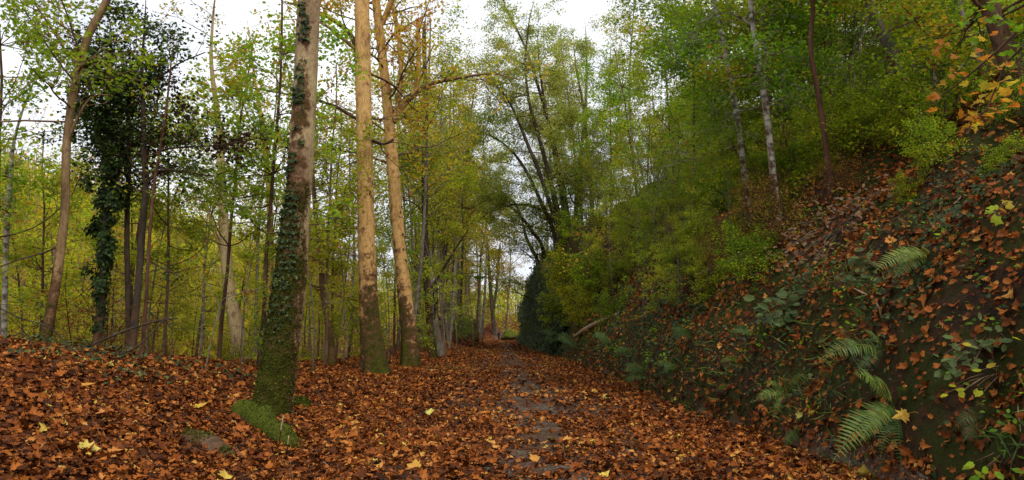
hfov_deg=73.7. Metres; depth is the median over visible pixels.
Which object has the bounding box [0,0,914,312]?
sky
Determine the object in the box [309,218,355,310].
woodland tree
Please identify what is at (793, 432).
fern
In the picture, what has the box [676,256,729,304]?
understorey shrub
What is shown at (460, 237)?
woodland tree
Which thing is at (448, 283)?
beech sapling
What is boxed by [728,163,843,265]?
bare shrub
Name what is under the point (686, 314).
stone
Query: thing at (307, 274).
woodland tree
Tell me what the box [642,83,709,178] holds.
hazel
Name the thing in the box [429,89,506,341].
woodland tree
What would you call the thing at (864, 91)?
hazel
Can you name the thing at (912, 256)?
fern
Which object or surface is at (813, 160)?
understorey shrub
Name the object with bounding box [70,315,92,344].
woodland tree
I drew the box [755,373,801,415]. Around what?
fern
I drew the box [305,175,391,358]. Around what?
beech sapling
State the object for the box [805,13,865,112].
woodland tree
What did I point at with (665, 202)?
beech sapling
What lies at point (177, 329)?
beech sapling
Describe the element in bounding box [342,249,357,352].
woodland tree
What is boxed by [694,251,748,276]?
fallen log
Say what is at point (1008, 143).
understorey shrub
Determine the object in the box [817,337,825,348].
stone
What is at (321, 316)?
woodland tree
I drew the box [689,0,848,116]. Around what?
maple tree
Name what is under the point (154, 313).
woodland tree
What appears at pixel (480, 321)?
woodland tree
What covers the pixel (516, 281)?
alder
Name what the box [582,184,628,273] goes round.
beech sapling
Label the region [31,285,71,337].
woodland tree
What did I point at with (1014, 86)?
hazel
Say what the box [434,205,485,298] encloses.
woodland tree
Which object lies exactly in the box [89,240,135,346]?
woodland tree
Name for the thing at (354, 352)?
understorey shrub
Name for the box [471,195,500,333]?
woodland tree
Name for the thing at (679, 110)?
maple tree
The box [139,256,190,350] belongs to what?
woodland tree
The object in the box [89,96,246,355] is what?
maple tree
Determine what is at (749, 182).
bare shrub
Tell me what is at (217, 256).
woodland tree
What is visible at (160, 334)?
woodland tree
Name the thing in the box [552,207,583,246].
understorey shrub
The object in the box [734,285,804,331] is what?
laurel
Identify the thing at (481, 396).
twig litter
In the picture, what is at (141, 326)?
woodland tree
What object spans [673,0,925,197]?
red stem tree
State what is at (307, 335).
woodland tree
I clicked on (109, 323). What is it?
woodland tree
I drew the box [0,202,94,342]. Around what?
woodland tree
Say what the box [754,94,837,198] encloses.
understorey shrub
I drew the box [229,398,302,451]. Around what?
mossy stone
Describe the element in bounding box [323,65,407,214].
woodland tree
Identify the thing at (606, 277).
beech sapling
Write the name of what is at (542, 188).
maple tree
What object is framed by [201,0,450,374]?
plane tree
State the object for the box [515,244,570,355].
ivy-covered bush
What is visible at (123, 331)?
fallen branch
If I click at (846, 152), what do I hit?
bare shrub
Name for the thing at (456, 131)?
ash tree
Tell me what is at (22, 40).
maple tree
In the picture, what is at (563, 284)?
understorey shrub
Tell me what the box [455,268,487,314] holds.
woodland tree
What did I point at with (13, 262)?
woodland tree
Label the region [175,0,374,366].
maple tree
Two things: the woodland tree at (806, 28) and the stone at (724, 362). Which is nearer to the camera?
the stone at (724, 362)
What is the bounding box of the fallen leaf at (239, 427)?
[235,424,249,430]
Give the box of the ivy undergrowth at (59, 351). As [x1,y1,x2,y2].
[0,332,496,384]
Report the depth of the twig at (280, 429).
7.84 m
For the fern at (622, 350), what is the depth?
21.05 m
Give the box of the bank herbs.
[578,106,1023,450]
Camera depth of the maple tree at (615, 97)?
51.94 m
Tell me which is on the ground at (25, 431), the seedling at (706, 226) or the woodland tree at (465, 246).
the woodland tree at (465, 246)
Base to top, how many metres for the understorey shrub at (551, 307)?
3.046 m
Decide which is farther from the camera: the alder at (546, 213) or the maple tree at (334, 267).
the alder at (546, 213)
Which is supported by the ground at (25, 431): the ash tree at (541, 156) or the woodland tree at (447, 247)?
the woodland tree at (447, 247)
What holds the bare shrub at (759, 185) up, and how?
on the bank
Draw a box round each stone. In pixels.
[180,426,235,458]
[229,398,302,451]
[293,395,311,408]
[682,311,689,318]
[715,384,728,396]
[720,357,735,371]
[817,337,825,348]
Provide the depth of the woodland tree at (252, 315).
40.67 m
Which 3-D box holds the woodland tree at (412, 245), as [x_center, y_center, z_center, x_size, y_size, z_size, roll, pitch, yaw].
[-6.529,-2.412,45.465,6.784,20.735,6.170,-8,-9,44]
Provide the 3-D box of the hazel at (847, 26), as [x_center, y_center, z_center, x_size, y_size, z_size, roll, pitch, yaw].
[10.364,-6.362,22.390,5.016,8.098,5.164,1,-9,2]
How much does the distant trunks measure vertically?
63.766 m
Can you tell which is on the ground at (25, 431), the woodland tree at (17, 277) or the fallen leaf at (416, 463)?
the woodland tree at (17, 277)
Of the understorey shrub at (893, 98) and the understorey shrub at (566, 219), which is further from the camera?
the understorey shrub at (566, 219)
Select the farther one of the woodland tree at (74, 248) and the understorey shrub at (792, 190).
the woodland tree at (74, 248)
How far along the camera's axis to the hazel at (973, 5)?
21.08 m
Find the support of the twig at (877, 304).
on the bank
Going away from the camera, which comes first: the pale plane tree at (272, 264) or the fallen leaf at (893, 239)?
the fallen leaf at (893, 239)
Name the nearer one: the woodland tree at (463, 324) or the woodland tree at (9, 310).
the woodland tree at (9, 310)
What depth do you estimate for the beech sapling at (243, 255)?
17.39 m
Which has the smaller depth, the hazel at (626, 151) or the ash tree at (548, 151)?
the hazel at (626, 151)
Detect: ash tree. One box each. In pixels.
[373,0,486,320]
[380,60,492,347]
[406,122,478,302]
[412,48,495,331]
[464,116,523,341]
[519,66,571,206]
[519,105,578,245]
[530,21,595,217]
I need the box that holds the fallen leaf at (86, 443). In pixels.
[78,439,100,451]
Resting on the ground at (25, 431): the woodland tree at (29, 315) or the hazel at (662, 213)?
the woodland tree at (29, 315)
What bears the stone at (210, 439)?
on the ground at (25, 431)
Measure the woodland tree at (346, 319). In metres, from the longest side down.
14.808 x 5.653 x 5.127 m
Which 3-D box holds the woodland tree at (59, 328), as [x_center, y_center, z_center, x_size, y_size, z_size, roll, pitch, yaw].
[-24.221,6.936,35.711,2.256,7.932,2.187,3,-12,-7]
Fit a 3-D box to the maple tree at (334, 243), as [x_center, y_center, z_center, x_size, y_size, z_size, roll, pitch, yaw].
[-6.564,-0.835,24.500,5.287,11.363,4.390,3,-10,-41]
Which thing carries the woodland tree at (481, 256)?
on the ground at (25, 431)
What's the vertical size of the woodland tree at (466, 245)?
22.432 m
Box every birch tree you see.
[592,0,887,232]
[642,0,854,227]
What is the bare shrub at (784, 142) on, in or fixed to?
on the bank
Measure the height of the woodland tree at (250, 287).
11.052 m
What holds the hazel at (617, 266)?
on the bank
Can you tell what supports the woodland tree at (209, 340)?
on the ground at (25, 431)
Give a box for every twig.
[278,415,283,442]
[854,288,881,316]
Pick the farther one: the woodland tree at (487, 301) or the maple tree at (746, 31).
the woodland tree at (487, 301)
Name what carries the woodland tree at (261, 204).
on the ground at (25, 431)
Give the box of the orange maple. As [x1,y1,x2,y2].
[897,0,1023,135]
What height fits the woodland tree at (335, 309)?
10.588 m
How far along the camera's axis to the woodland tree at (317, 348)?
38.84 m
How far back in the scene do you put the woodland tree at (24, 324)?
46.27 m
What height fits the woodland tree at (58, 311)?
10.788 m
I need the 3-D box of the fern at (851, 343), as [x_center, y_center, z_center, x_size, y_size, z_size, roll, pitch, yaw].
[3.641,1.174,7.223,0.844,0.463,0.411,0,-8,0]
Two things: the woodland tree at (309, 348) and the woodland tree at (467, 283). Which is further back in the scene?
the woodland tree at (467, 283)
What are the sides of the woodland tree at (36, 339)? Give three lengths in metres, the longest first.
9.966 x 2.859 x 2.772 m
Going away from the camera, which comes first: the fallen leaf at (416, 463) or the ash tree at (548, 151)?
the fallen leaf at (416, 463)
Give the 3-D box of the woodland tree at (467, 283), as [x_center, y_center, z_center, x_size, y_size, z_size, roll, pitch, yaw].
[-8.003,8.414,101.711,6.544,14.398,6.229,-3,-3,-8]
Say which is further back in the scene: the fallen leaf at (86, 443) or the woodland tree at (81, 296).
the woodland tree at (81, 296)
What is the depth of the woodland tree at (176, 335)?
53.88 m
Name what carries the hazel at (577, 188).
on the bank
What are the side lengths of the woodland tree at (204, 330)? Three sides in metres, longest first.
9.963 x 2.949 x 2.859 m
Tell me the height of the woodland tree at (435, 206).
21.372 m
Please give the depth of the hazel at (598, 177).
54.29 m
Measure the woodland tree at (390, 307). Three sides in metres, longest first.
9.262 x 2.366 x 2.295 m
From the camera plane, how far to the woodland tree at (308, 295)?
44.80 m
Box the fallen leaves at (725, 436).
[0,311,1012,479]
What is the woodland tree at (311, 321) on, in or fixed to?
on the ground at (25, 431)
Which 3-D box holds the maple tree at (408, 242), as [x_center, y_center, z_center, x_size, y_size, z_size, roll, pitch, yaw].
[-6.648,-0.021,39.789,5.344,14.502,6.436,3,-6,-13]
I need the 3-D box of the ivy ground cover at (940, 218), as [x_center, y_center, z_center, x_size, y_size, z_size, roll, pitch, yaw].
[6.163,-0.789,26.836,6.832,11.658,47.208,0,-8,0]
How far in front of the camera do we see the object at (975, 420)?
5.81 m
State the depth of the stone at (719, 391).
11.72 m
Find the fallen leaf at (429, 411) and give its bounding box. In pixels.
[426,408,433,415]
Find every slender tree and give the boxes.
[0,0,175,342]
[248,100,392,364]
[713,6,823,133]
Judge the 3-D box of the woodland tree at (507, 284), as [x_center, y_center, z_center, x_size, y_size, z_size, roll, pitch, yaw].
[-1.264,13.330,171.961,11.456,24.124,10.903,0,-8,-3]
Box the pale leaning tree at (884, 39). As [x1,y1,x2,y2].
[754,0,954,131]
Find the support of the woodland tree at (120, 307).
on the ground at (25, 431)
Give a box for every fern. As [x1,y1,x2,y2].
[539,328,562,343]
[556,332,580,349]
[591,332,616,347]
[613,346,637,354]
[623,361,649,381]
[655,360,683,371]
[669,326,702,339]
[731,323,770,340]
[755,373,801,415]
[784,426,800,446]
[822,330,895,372]
[833,369,907,461]
[875,245,929,276]
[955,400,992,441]
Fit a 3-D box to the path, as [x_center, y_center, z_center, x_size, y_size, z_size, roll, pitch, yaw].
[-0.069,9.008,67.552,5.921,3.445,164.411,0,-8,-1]
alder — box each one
[431,29,602,254]
[433,85,613,255]
[433,167,589,235]
[453,173,559,261]
[461,153,572,302]
[467,0,639,243]
[479,0,635,231]
[494,33,609,226]
[521,8,632,221]
[528,33,638,214]
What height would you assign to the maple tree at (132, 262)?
11.514 m
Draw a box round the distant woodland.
[0,126,528,359]
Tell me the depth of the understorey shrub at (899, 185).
10.45 m
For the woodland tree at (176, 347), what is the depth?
51.19 m
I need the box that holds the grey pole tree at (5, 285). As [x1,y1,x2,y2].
[0,57,70,336]
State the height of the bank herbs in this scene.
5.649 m
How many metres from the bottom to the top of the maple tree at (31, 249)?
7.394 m
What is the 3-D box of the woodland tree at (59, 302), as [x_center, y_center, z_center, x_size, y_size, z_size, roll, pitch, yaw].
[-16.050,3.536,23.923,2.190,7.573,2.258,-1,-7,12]
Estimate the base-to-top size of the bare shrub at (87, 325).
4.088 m
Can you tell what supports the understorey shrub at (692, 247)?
on the bank
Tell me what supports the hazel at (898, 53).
on the bank
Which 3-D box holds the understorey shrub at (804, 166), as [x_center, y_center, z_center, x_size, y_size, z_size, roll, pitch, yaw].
[7.298,-1.559,16.195,3.051,2.856,2.782,0,-8,3]
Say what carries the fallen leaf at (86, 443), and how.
on the fallen leaves at (725, 436)
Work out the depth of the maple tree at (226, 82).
19.52 m
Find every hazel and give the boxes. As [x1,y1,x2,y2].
[558,146,609,217]
[564,117,634,220]
[575,144,622,217]
[580,148,632,228]
[587,163,655,238]
[600,251,631,286]
[601,208,669,272]
[602,106,661,190]
[603,108,710,252]
[620,163,683,265]
[626,105,682,188]
[633,99,672,179]
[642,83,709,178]
[650,217,726,290]
[652,71,714,169]
[654,134,719,222]
[662,78,753,219]
[663,204,716,248]
[666,126,765,205]
[673,77,781,190]
[676,165,735,223]
[678,202,713,245]
[679,87,815,200]
[690,144,758,214]
[712,112,821,212]
[720,1,837,155]
[722,13,881,155]
[747,115,828,184]
[754,0,938,119]
[755,0,930,131]
[789,93,861,178]
[790,74,914,171]
[830,58,942,144]
[838,1,964,101]
[849,11,992,96]
[856,1,949,89]
[862,0,1004,87]
[924,1,992,78]
[936,0,1023,63]
[972,51,1023,128]
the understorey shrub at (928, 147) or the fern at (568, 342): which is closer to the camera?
the understorey shrub at (928, 147)
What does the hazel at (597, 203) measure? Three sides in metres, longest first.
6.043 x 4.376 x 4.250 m
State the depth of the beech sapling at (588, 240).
42.92 m
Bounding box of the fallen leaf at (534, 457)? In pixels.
[529,454,538,460]
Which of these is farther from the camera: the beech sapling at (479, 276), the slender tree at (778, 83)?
the beech sapling at (479, 276)
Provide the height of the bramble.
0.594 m
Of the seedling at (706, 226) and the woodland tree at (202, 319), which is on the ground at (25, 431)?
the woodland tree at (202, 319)
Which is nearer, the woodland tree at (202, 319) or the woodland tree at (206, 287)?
the woodland tree at (202, 319)
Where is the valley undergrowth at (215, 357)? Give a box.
[7,229,520,359]
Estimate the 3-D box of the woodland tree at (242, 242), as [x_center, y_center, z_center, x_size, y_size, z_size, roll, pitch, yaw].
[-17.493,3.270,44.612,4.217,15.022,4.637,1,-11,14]
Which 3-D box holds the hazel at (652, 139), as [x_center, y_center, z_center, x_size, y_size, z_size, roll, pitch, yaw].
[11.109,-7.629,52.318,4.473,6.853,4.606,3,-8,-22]
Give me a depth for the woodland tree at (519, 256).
175.99 m
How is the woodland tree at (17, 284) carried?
on the ground at (25, 431)
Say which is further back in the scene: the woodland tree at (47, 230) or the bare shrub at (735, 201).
the woodland tree at (47, 230)
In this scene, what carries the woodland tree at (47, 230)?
on the ground at (25, 431)
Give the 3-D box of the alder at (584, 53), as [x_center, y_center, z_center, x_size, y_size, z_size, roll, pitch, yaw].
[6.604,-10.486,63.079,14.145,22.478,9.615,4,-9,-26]
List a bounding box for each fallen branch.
[0,308,78,355]
[86,318,177,346]
[117,313,174,354]
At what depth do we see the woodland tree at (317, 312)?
80.82 m
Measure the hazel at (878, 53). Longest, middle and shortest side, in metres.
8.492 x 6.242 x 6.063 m
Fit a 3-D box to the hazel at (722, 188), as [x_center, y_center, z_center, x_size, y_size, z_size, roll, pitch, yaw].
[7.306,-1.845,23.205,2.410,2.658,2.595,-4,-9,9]
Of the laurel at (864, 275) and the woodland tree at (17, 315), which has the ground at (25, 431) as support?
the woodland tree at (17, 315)
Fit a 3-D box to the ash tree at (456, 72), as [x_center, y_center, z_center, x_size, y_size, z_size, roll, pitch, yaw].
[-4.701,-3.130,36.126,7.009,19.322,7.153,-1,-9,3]
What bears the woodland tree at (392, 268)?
on the ground at (25, 431)
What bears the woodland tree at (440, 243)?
on the ground at (25, 431)
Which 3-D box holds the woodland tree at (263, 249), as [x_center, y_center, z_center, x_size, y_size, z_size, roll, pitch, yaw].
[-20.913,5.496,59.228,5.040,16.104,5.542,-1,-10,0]
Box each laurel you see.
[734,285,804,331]
[831,248,878,298]
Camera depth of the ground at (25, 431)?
9.15 m
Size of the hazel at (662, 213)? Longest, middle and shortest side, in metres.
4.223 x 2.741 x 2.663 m
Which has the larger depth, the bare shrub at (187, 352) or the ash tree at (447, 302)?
the ash tree at (447, 302)
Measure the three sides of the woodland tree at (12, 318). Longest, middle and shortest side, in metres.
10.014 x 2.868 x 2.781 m
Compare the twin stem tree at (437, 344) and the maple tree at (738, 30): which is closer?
the maple tree at (738, 30)
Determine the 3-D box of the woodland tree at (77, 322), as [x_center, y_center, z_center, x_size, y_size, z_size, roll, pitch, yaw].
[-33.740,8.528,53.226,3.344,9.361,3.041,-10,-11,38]
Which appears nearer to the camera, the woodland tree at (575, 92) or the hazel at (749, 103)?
the hazel at (749, 103)
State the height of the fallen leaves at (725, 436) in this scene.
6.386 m
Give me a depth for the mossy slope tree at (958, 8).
14.49 m
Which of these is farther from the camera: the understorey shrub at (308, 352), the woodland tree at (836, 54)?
the understorey shrub at (308, 352)
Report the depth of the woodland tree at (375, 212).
50.51 m
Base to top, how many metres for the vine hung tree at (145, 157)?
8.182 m
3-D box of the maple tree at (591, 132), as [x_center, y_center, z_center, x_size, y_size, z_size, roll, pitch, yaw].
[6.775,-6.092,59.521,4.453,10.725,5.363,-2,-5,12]
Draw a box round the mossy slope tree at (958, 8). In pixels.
[859,0,1023,91]
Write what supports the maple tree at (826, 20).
on the bank
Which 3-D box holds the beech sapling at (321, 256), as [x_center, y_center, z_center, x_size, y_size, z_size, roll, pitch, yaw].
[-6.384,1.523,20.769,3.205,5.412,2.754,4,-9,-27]
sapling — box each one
[0,228,42,334]
[99,23,182,359]
[115,178,227,351]
[197,267,266,373]
[210,215,304,365]
[251,239,349,370]
[304,221,379,360]
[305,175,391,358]
[346,240,416,361]
[347,206,431,344]
[394,240,467,358]
[410,243,478,351]
[445,249,505,348]
[564,227,595,274]
[565,207,606,273]
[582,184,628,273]
[590,213,630,295]
[610,171,670,283]
[614,229,664,323]
[642,178,692,272]
[642,223,702,314]
[659,162,720,224]
[681,123,754,240]
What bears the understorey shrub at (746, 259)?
on the bank
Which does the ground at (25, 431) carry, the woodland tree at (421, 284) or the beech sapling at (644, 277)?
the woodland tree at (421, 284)
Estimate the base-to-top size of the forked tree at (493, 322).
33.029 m
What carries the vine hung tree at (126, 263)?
on the ground at (25, 431)
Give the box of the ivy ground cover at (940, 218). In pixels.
[558,90,1023,477]
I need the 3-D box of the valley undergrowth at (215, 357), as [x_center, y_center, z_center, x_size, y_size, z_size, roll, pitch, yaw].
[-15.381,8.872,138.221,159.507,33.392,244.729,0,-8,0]
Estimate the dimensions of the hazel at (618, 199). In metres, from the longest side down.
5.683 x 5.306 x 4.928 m
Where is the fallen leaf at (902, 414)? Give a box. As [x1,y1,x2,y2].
[891,408,916,423]
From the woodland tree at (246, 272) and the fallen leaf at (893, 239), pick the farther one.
the woodland tree at (246, 272)
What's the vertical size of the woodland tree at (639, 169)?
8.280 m
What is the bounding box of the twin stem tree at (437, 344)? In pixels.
[371,0,500,357]
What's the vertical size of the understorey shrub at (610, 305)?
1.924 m
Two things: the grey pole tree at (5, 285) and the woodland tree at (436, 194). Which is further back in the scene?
the woodland tree at (436, 194)
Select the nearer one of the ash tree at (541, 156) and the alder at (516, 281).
the alder at (516, 281)
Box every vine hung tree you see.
[58,38,193,349]
[71,0,290,349]
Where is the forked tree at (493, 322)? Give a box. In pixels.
[466,189,516,334]
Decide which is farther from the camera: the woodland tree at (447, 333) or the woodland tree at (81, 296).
the woodland tree at (447, 333)
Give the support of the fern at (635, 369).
on the bank
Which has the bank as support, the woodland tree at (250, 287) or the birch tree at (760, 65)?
the birch tree at (760, 65)
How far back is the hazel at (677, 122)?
50.04 m
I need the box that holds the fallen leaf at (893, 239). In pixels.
[885,235,896,243]
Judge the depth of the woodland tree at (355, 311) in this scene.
68.90 m
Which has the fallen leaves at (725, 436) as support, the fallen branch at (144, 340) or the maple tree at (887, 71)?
the fallen branch at (144, 340)
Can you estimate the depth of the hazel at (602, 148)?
51.97 m
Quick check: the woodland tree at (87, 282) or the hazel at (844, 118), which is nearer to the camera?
the hazel at (844, 118)
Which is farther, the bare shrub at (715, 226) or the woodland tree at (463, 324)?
the woodland tree at (463, 324)
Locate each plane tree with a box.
[152,0,270,359]
[193,20,348,315]
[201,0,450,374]
[252,0,319,416]
[282,0,552,366]
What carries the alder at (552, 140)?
on the bank
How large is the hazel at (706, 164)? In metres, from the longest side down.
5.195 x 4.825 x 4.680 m
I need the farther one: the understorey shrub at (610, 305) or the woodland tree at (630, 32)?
the woodland tree at (630, 32)
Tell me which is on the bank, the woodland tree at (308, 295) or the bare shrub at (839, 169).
the bare shrub at (839, 169)
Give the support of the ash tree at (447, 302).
on the ground at (25, 431)
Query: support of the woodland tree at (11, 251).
on the ground at (25, 431)
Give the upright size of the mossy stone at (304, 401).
0.370 m
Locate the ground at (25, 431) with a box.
[0,220,521,479]
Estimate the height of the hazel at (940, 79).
5.096 m
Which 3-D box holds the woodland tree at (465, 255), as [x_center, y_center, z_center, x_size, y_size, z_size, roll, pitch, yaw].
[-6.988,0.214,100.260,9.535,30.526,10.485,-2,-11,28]
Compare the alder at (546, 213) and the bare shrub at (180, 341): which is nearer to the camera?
the bare shrub at (180, 341)
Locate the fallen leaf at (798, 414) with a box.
[795,408,806,418]
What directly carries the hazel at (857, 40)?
on the bank
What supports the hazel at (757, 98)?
on the bank
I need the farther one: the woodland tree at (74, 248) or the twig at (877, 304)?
the woodland tree at (74, 248)
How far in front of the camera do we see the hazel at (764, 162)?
17.56 m
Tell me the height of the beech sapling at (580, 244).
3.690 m
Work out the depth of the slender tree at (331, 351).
25.94 m
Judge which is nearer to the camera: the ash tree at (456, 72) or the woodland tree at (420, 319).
the ash tree at (456, 72)
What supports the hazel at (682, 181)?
on the bank
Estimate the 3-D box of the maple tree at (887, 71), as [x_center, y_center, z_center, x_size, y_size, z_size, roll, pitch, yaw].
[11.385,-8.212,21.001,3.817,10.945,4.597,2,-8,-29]
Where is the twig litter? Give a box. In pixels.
[25,150,1023,479]
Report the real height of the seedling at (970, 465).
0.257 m
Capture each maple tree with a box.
[0,0,99,237]
[0,129,121,334]
[47,47,221,345]
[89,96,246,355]
[164,32,290,359]
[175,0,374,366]
[245,63,393,365]
[264,124,383,331]
[354,133,443,355]
[407,136,493,342]
[532,169,572,226]
[560,134,596,224]
[565,112,609,206]
[568,40,644,214]
[579,56,646,202]
[584,48,668,231]
[615,5,709,209]
[628,0,745,211]
[650,0,778,206]
[672,0,788,209]
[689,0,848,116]
[691,0,815,186]
[717,0,849,139]
[746,0,918,119]
[802,0,926,76]
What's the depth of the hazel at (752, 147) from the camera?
20.26 m
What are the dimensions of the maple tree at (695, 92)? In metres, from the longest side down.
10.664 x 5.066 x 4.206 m
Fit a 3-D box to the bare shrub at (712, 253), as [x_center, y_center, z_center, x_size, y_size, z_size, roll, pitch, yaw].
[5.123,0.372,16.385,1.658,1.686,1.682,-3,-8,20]
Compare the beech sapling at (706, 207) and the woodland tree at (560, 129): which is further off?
the woodland tree at (560, 129)
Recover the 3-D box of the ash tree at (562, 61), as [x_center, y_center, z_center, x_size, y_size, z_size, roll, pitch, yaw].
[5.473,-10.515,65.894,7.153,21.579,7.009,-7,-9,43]
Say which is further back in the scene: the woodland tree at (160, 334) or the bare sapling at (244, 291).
the woodland tree at (160, 334)
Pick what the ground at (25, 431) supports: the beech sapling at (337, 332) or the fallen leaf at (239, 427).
the beech sapling at (337, 332)
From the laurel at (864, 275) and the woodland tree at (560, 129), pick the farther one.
the woodland tree at (560, 129)
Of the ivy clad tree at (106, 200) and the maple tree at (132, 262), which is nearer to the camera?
the ivy clad tree at (106, 200)
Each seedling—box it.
[556,215,627,276]
[675,196,731,243]
[940,337,1021,397]
[962,452,1023,479]
[984,199,1016,225]
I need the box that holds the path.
[331,327,931,479]
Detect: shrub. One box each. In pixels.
[0,270,178,352]
[74,325,202,355]
[158,337,214,358]
[210,335,256,359]
[298,342,338,359]
[351,334,359,355]
[454,315,479,341]
[534,288,568,329]
[538,239,553,260]
[541,243,568,283]
[541,252,578,301]
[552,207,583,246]
[555,283,596,327]
[562,249,612,297]
[590,287,633,324]
[652,219,683,247]
[655,245,679,266]
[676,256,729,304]
[680,237,710,264]
[689,223,749,286]
[698,210,736,242]
[707,218,786,286]
[719,209,759,249]
[724,187,754,217]
[728,118,820,190]
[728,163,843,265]
[730,164,798,231]
[732,160,781,206]
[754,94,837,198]
[758,171,802,216]
[759,116,882,221]
[759,189,805,228]
[763,172,893,277]
[801,66,930,159]
[805,155,846,180]
[811,150,875,200]
[813,123,880,165]
[860,30,1023,150]
[887,166,933,202]
[889,105,972,170]
[971,130,1023,176]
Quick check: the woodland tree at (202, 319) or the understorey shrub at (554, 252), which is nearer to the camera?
the woodland tree at (202, 319)
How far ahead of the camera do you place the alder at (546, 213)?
57.17 m
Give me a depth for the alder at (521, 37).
62.49 m
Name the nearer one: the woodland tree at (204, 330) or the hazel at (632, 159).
the hazel at (632, 159)
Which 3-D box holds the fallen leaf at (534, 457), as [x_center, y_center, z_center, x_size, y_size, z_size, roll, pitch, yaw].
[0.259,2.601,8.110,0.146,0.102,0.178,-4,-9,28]
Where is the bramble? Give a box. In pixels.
[933,312,1012,379]
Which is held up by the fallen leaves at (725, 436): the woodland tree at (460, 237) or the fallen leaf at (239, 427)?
the fallen leaf at (239, 427)
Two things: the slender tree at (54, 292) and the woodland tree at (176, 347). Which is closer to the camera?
the slender tree at (54, 292)
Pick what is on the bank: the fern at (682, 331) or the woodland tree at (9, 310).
the fern at (682, 331)
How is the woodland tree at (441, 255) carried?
on the ground at (25, 431)
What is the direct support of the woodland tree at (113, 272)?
on the ground at (25, 431)
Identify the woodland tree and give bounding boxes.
[0,175,46,321]
[0,188,49,337]
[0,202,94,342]
[0,204,32,287]
[0,205,30,314]
[0,261,32,337]
[0,295,18,332]
[0,296,17,335]
[4,158,54,286]
[7,287,23,334]
[9,266,32,334]
[9,283,39,337]
[11,307,38,337]
[15,295,66,340]
[18,234,96,340]
[25,278,80,340]
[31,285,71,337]
[34,209,57,276]
[36,318,75,342]
[56,151,146,345]
[62,234,86,333]
[64,264,108,344]
[64,295,92,339]
[69,193,226,345]
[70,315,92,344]
[71,153,162,334]
[76,261,122,343]
[86,250,148,344]
[87,170,166,314]
[87,293,124,343]
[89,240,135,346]
[105,272,141,347]
[108,280,169,353]
[121,270,178,346]
[133,212,208,352]
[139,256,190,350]
[141,309,168,353]
[142,222,201,354]
[147,307,170,349]
[152,212,261,356]
[155,129,256,356]
[155,291,183,353]
[162,320,192,354]
[168,340,182,354]
[169,239,240,338]
[180,273,214,343]
[180,284,211,355]
[182,259,221,356]
[188,299,215,356]
[192,268,234,344]
[204,299,231,358]
[211,59,322,356]
[219,189,277,325]
[224,237,271,318]
[238,292,261,343]
[241,297,261,333]
[242,252,264,329]
[242,290,261,358]
[245,163,283,343]
[248,222,276,286]
[254,215,318,308]
[301,320,316,353]
[302,273,318,359]
[303,267,358,343]
[303,296,312,352]
[305,275,338,345]
[305,304,323,343]
[306,208,329,356]
[306,245,348,355]
[306,297,342,356]
[307,274,357,351]
[307,294,330,342]
[308,202,356,358]
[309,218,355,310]
[311,99,390,356]
[311,294,322,356]
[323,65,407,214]
[335,277,358,350]
[339,270,356,354]
[340,290,359,349]
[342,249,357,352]
[348,171,389,261]
[371,51,456,305]
[371,62,448,351]
[377,232,423,296]
[380,291,392,345]
[382,93,452,350]
[389,163,466,286]
[389,282,397,332]
[390,244,438,301]
[402,102,476,263]
[406,218,421,334]
[407,98,479,341]
[414,112,467,281]
[421,184,489,271]
[428,57,501,347]
[428,191,470,298]
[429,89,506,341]
[433,216,455,314]
[434,197,471,283]
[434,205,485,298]
[436,127,487,341]
[436,154,485,336]
[443,218,476,335]
[445,259,473,313]
[448,201,512,331]
[449,266,475,316]
[453,162,497,314]
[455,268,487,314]
[466,144,508,335]
[470,291,477,316]
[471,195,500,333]
[481,291,495,324]
[490,250,524,329]
[497,191,531,329]
[544,86,583,164]
[550,51,603,144]
[585,0,659,179]
[598,104,682,246]
[626,98,683,179]
[647,0,742,136]
[748,1,859,85]
[797,0,945,79]
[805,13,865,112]
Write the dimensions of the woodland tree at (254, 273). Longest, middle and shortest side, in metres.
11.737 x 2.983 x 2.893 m
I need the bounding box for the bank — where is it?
[561,4,1023,479]
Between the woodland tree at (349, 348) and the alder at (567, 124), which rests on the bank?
the alder at (567, 124)
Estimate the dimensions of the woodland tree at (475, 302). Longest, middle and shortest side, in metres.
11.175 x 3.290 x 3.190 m
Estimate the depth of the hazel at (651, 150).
49.68 m
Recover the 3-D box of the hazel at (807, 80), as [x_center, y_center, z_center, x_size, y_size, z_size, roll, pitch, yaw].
[11.749,-6.535,27.295,6.763,10.218,6.568,6,-8,-26]
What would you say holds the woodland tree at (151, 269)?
on the ground at (25, 431)
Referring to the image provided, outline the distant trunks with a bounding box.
[0,146,526,358]
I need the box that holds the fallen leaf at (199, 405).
[193,402,206,407]
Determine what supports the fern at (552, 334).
on the bank
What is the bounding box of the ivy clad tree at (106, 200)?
[23,14,180,345]
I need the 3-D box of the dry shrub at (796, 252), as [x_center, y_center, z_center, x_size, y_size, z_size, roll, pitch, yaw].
[5.513,-0.169,11.995,2.686,2.109,0.860,1,-8,-8]
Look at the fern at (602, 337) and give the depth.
24.28 m
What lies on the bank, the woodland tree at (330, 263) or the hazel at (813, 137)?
the hazel at (813, 137)
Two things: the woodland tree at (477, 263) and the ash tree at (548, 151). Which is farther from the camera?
the woodland tree at (477, 263)
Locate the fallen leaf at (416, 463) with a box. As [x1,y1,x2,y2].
[407,459,422,469]
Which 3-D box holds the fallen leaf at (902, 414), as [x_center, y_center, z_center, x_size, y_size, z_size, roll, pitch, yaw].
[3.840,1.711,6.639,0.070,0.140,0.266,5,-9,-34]
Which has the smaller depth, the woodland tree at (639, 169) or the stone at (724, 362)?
the stone at (724, 362)
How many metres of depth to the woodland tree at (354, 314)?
59.91 m
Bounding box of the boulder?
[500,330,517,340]

